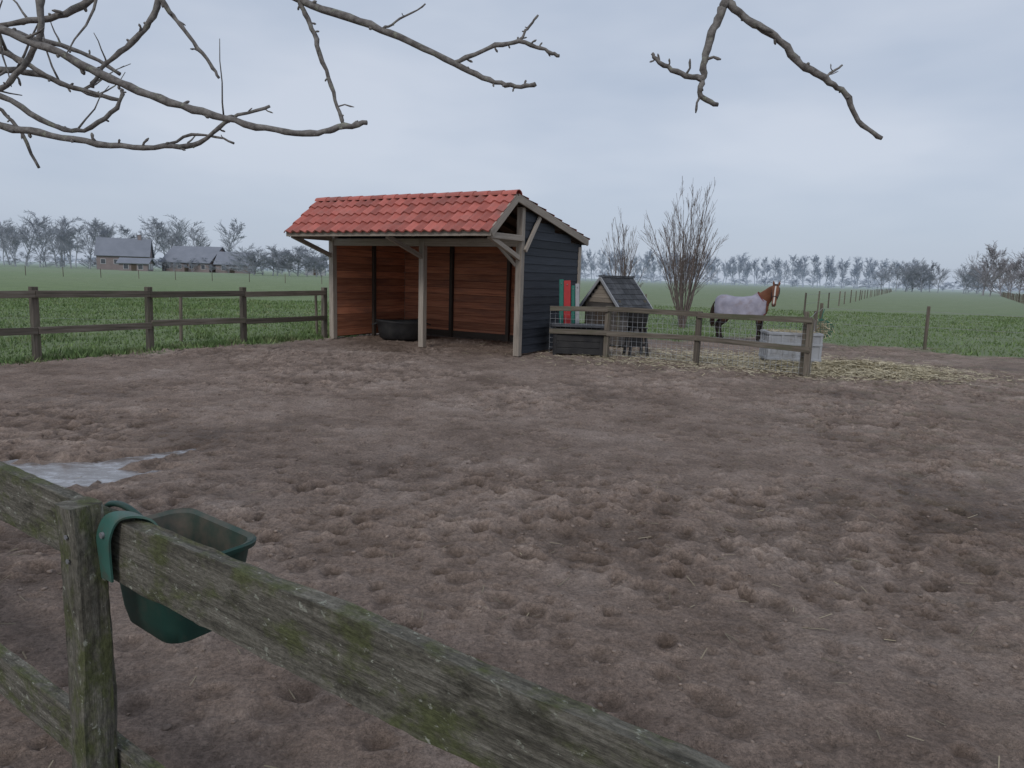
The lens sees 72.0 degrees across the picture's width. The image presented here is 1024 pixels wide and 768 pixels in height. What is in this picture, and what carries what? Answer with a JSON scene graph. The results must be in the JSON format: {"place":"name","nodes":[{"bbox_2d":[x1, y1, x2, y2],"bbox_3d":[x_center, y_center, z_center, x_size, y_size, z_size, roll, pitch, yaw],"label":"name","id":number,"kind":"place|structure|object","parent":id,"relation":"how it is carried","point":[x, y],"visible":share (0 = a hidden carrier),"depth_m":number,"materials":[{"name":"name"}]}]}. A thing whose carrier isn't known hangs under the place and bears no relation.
{"place":"outdoors","nodes":[
{"label":"outdoors","id":0,"kind":"place"},
{"bbox_2d":[304,256,327,275],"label":"farm shed","id":1,"kind":"structure","parent":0,"point":[322,274],"depth_m":220.17,"materials":[{"name":"white paint"}]},
{"bbox_2d":[0,261,1023,767],"bbox_3d":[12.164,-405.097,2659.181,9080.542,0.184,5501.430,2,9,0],"label":"ground","id":2,"kind":"structure","parent":0,"point":[980,727],"depth_m":4.75,"materials":[{"name":"brown soil"}]},
{"bbox_2d":[3,448,196,487],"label":"puddle","id":3,"kind":"object","parent":2,"relation":"on","point":[65,475],"visible":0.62,"depth_m":5.67,"materials":[{"name":"liquid"}]},
{"bbox_2d":[94,235,154,269],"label":"farmhouse","id":4,"kind":"object","parent":2,"relation":"on","point":[108,252],"visible":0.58,"depth_m":198.90,"materials":[{"name":"brick"}]},
{"bbox_2d":[100,259,118,263],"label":"windows and door","id":5,"kind":"structure","parent":4,"relation":"in","point":[103,261],"depth_m":196.75,"materials":[{"name":"white paint"}]},
{"bbox_2d":[116,257,155,270],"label":"farm shed","id":6,"kind":"structure","parent":2,"relation":"on","point":[136,264],"depth_m":185.74,"materials":[{"name":"brick"}]},
{"bbox_2d":[123,262,152,270],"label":"windows and door","id":7,"kind":"structure","parent":6,"relation":"in","point":[125,266],"depth_m":185.46,"materials":[{"name":"white paint"}]},
{"bbox_2d":[0,210,290,273],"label":"bare trees","id":8,"kind":"object","parent":2,"relation":"on","point":[7,236],"visible":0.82,"depth_m":258.06,"materials":[{"name":"grey plant"}]},
{"bbox_2d":[0,286,326,360],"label":"paddock fence","id":9,"kind":"object","parent":2,"relation":"on","point":[35,330],"visible":0.88,"depth_m":13.20,"materials":[{"name":"brown wood"}]},
{"bbox_2d":[0,244,328,276],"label":"shrubs","id":10,"kind":"object","parent":2,"relation":"on","point":[279,265],"visible":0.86,"depth_m":167.61,"materials":[{"name":"grey plant"}]},
{"bbox_2d":[10,266,321,283],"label":"wire fence","id":11,"kind":"object","parent":2,"relation":"on","point":[168,274],"visible":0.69,"depth_m":82.09,"materials":[{"name":"brown wood"}]},
{"bbox_2d":[160,246,225,272],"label":"barn","id":12,"kind":"structure","parent":2,"relation":"on","point":[185,254],"depth_m":207.48,"materials":[{"name":"brick"}]},
{"bbox_2d":[166,263,204,271],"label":"windows and door","id":13,"kind":"structure","parent":12,"relation":"in","point":[202,266],"depth_m":206.14,"materials":[{"name":"white paint"}]},
{"bbox_2d":[213,251,255,273],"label":"barn","id":14,"kind":"structure","parent":2,"relation":"on","point":[221,256],"depth_m":205.61,"materials":[{"name":"brick"}]},
{"bbox_2d":[221,265,253,272],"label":"windows and door","id":15,"kind":"structure","parent":14,"relation":"in","point":[232,271],"depth_m":205.19,"materials":[{"name":"white paint"}]},
{"bbox_2d":[58,294,646,341],"bbox_3d":[-4.791,-1.864,18.366,26.158,1.245,2.926,-5,11,-38],"label":"wire fence","id":16,"kind":"object","parent":2,"relation":"on","point":[181,317],"visible":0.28,"depth_m":14.93,"materials":[{"name":"brown wood"}]},
{"bbox_2d":[0,461,732,767],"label":"paddock fence","id":17,"kind":"object","parent":2,"relation":"on","point":[471,709],"visible":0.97,"depth_m":1.37,"materials":[{"name":"brown wood"}]},
{"bbox_2d":[96,500,256,643],"bbox_3d":[-0.912,0.468,1.857,0.376,0.365,0.350,8,10,34],"label":"feed trough","id":18,"kind":"object","parent":17,"relation":"attached to","point":[162,623],"visible":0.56,"depth_m":1.83,"materials":[{"name":"green plastic"}]},
{"bbox_2d":[372,319,430,340],"bbox_3d":[-2.681,-1.328,17.108,1.159,0.490,1.030,5,9,21],"label":"rubber feed tub","id":19,"kind":"object","parent":2,"relation":"on","point":[399,329],"visible":0.84,"depth_m":16.76,"materials":[{"name":"black rubber"}]},
{"bbox_2d":[284,189,589,355],"bbox_3d":[-1.601,-2.514,15.970,5.310,3.242,4.425,7,10,30],"label":"horse shelter","id":20,"kind":"object","parent":2,"relation":"on","point":[494,265],"visible":0.96,"depth_m":15.59,"materials":[{"name":"ceramic"}]},
{"bbox_2d":[0,0,882,167],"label":"apple tree","id":21,"kind":"object","parent":2,"relation":"on","point":[36,42],"visible":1,"depth_m":2.69,"materials":[{"name":"brown plant"}]},
{"bbox_2d":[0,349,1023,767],"bbox_3d":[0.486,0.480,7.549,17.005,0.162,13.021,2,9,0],"label":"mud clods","id":22,"kind":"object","parent":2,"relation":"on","point":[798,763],"visible":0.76,"depth_m":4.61,"materials":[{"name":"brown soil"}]},
{"bbox_2d":[0,355,1023,767],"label":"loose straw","id":23,"kind":"object","parent":2,"relation":"on","point":[634,531],"visible":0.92,"depth_m":4.42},
{"bbox_2d":[53,254,1023,292],"bbox_3d":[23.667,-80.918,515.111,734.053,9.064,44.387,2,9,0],"label":"distant hedge","id":24,"kind":"object","parent":2,"relation":"on","point":[764,281],"visible":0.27,"depth_m":514.13,"materials":[{"name":"green plant"}]},
{"bbox_2d":[551,322,604,356],"bbox_3d":[1.409,-0.946,14.973,1.140,0.642,0.700,3,9,6],"label":"storage bench","id":25,"kind":"object","parent":2,"relation":"on","point":[578,344],"visible":0.94,"depth_m":14.67,"materials":[{"name":"black wood"}]},
{"bbox_2d":[559,279,563,322],"bbox_3d":[1.051,-1.757,14.987,0.097,0.928,0.187,0,9,-12],"label":"teal jump board","id":26,"kind":"object","parent":25,"relation":"on","point":[561,296],"visible":0.91,"depth_m":14.96,"materials":[{"name":"teal wood"}]},
{"bbox_2d":[564,280,570,323],"bbox_3d":[1.171,-1.736,14.939,0.189,0.911,0.145,4,9,14],"label":"red jump board","id":27,"kind":"object","parent":25,"relation":"on","point":[567,299],"visible":1,"depth_m":14.92,"materials":[{"name":"red wood"}]},
{"bbox_2d":[571,285,574,323],"bbox_3d":[1.300,-1.690,14.996,0.079,0.808,0.178,0,9,-12],"label":"teal jump board","id":28,"kind":"object","parent":25,"relation":"on","point":[572,303],"visible":1,"depth_m":14.97,"materials":[{"name":"teal wood"}]},
{"bbox_2d":[575,284,578,323],"bbox_3d":[1.390,-1.707,14.993,0.088,0.848,0.182,0,9,-12],"label":"grey jump board","id":29,"kind":"object","parent":25,"relation":"on","point":[576,300],"visible":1,"depth_m":14.97,"materials":[{"name":"grey wood"}]},
{"bbox_2d":[579,275,652,347],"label":"hutch shed","id":30,"kind":"structure","parent":2,"relation":"on","point":[612,291],"depth_m":16.78,"materials":[{"name":"brown wood"}]},
{"bbox_2d":[601,208,653,285],"bbox_3d":[4.113,-4.238,25.666,1.857,4.164,2.067,2,9,0],"label":"willow tree","id":31,"kind":"object","parent":2,"relation":"on","point":[624,273],"visible":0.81,"depth_m":25.54,"materials":[{"name":"brown plant"}]},
{"bbox_2d":[622,307,650,356],"bbox_3d":[2.634,-1.096,14.894,0.530,1.024,0.530,0,9,-11],"label":"bucket stand","id":32,"kind":"object","parent":2,"relation":"on","point":[633,318],"visible":0.66,"depth_m":14.75,"materials":[{"name":"black metal"}]},
{"bbox_2d":[549,306,814,376],"bbox_3d":[3.124,-0.823,13.756,5.131,1.252,0.675,7,10,29],"label":"rail fence","id":33,"kind":"object","parent":2,"relation":"on","point":[607,332],"visible":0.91,"depth_m":13.73,"materials":[{"name":"brown wood"}]},
{"bbox_2d":[637,176,728,327],"bbox_3d":[5.844,-4.503,24.529,2.749,5.139,3.006,7,10,30],"label":"willow tree","id":34,"kind":"object","parent":2,"relation":"on","point":[681,270],"visible":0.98,"depth_m":24.18,"materials":[{"name":"brown plant"}]},
{"bbox_2d":[455,342,1021,386],"bbox_3d":[4.285,-0.580,14.691,12.044,0.293,7.230,2,9,0],"label":"straw pile","id":35,"kind":"object","parent":2,"relation":"on","point":[838,367],"visible":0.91,"depth_m":13.43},
{"bbox_2d":[710,281,780,341],"bbox_3d":[6.317,-1.973,19.156,1.826,1.692,0.795,8,11,36],"label":"horse","id":36,"kind":"object","parent":2,"relation":"on","point":[757,303],"visible":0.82,"depth_m":18.94},
{"bbox_2d":[581,248,918,289],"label":"distant tree row","id":37,"kind":"object","parent":2,"relation":"on","point":[829,268],"visible":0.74,"depth_m":445.49,"materials":[{"name":"grey plant"}]},
{"bbox_2d":[580,259,933,290],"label":"distant tree row","id":38,"kind":"object","parent":2,"relation":"on","point":[768,266],"visible":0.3,"depth_m":562.65,"materials":[{"name":"grey plant"}]},
{"bbox_2d":[758,328,823,362],"bbox_3d":[5.645,-0.760,14.324,1.058,0.704,0.774,3,9,7],"label":"plastic pallet box","id":39,"kind":"object","parent":2,"relation":"on","point":[817,346],"visible":0.69,"depth_m":13.98,"materials":[{"name":"plastic"}]},
{"bbox_2d":[803,289,891,313],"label":"wire fence","id":40,"kind":"object","parent":2,"relation":"on","point":[877,291],"visible":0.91,"depth_m":62.27,"materials":[{"name":"brown wood"}]},
{"bbox_2d":[799,303,1020,375],"bbox_3d":[11.505,-1.135,16.800,14.249,1.246,5.878,0,9,-12],"label":"wire fence","id":41,"kind":"object","parent":2,"relation":"on","point":[806,313],"visible":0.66,"depth_m":18.01,"materials":[{"name":"brown wood"}]},
{"bbox_2d":[816,309,834,338],"bbox_3d":[7.925,-1.512,18.044,0.674,0.810,0.620,-6,12,-42],"label":"hay net","id":42,"kind":"object","parent":41,"relation":"attached to","point":[822,328],"visible":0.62,"depth_m":17.93,"materials":[{"name":"plant"}]},
{"bbox_2d":[870,257,996,293],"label":"tree group","id":43,"kind":"object","parent":2,"relation":"on","point":[917,273],"visible":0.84,"depth_m":298.05,"materials":[{"name":"grey plant"}]},
{"bbox_2d":[963,240,1023,295],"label":"tree group","id":44,"kind":"object","parent":2,"relation":"on","point":[1008,270],"visible":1,"depth_m":216.26,"materials":[{"name":"brown plant"}]},
{"bbox_2d":[1001,292,1023,303],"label":"wire fence","id":45,"kind":"object","parent":2,"relation":"on","point":[1008,295],"visible":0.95,"depth_m":122.61,"materials":[{"name":"brown wood"}]},
{"bbox_2d":[0,297,1023,365],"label":"grass","id":46,"kind":"structure","parent":0,"point":[67,352],"depth_m":22.27,"materials":[{"name":"green plant"}]},
{"bbox_2d":[0,0,1023,291],"label":"sky","id":47,"kind":"structure","parent":0,"point":[604,128],"materials":[{"name":"grey"}]}
]}

